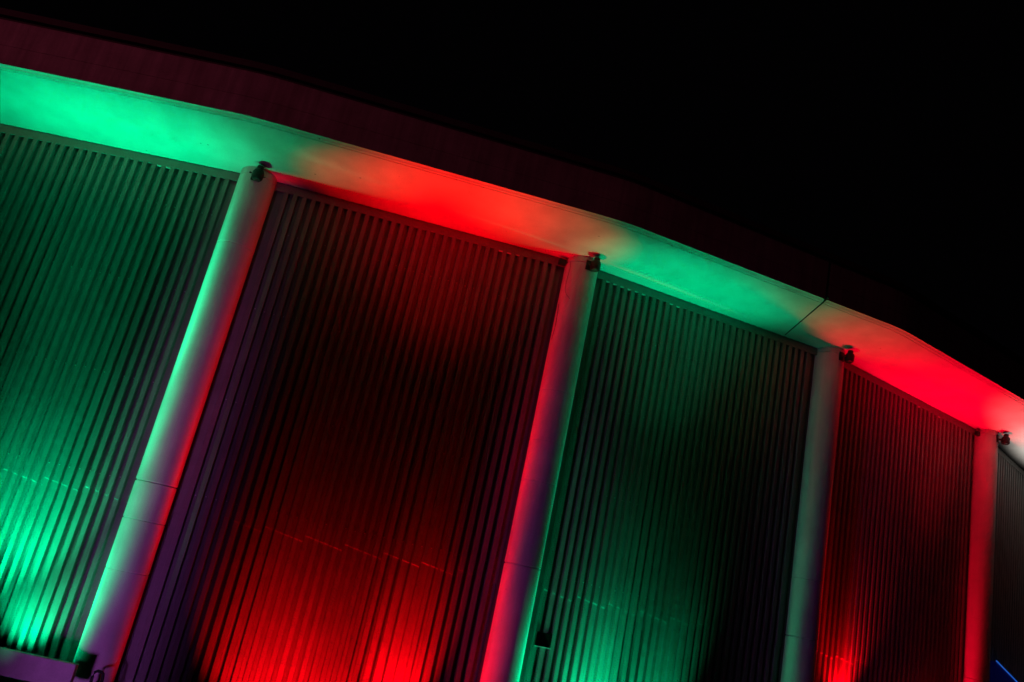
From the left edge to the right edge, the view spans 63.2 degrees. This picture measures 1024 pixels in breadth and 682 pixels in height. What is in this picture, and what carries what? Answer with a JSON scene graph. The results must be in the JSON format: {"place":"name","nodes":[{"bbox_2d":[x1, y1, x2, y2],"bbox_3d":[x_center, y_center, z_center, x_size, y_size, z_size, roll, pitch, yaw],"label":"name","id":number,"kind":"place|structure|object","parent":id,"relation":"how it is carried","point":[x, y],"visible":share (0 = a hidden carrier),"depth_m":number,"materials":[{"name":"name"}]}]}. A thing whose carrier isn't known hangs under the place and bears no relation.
{"place":"outdoors","nodes":[
{"label":"outdoors","id":0,"kind":"place"},
{"label":"ground","id":1,"kind":"structure","parent":0,"visible":0},
{"bbox_2d":[0,7,1023,681],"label":"arena building","id":2,"kind":"structure","parent":1,"relation":"on","point":[230,391],"depth_m":18.31,"materials":[{"name":"paint"}]},
{"bbox_2d":[89,669,104,681],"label":"cable","id":3,"kind":"object","parent":2,"relation":"attached to","point":[101,672],"visible":1,"depth_m":15.03,"materials":[{"name":"black rubber"}]},
{"bbox_2d":[249,165,265,181],"bbox_3d":[-5.525,-3.638,18.104,0.334,0.333,0.339,12,-17,0],"label":"spotlight","id":4,"kind":"object","parent":2,"relation":"attached to","point":[257,174],"visible":1,"depth_m":17.98,"materials":[{"name":"black metal"}]},
{"bbox_2d":[534,631,550,648],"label":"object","id":5,"kind":"object","parent":2,"relation":"attached to","point":[542,640],"depth_m":17.87,"materials":[{"name":"black"}]},
{"bbox_2d":[558,258,567,265],"bbox_3d":[1.257,-1.867,19.886,0.303,0.150,0.103,16,-17,-10],"label":"junction box","id":6,"kind":"object","parent":2,"relation":"attached to","point":[562,262],"visible":1,"depth_m":19.84,"materials":[{"name":"black metal"}]},
{"bbox_2d":[585,257,600,271],"bbox_3d":[1.924,-1.795,19.553,0.352,0.333,0.334,12,-17,0],"label":"spotlight","id":7,"kind":"object","parent":2,"relation":"attached to","point":[594,265],"visible":1,"depth_m":19.44,"materials":[{"name":"black metal"}]},
{"bbox_2d":[839,350,854,362],"bbox_3d":[8.934,0.409,22.190,0.364,0.333,0.322,12,-17,0],"label":"spotlight","id":8,"kind":"object","parent":2,"relation":"attached to","point":[849,356],"visible":1,"depth_m":22.10,"materials":[{"name":"black metal"}]},
{"bbox_2d":[996,434,1009,444],"bbox_3d":[15.282,3.048,25.890,0.376,0.333,0.316,12,-17,0],"label":"spotlight","id":9,"kind":"object","parent":2,"relation":"attached to","point":[1005,439],"visible":1,"depth_m":25.82,"materials":[{"name":"black metal"}]},
{"bbox_2d":[990,660,1017,681],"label":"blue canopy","id":10,"kind":"object","parent":2,"relation":"attached to","point":[999,672],"visible":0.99,"depth_m":24.71,"materials":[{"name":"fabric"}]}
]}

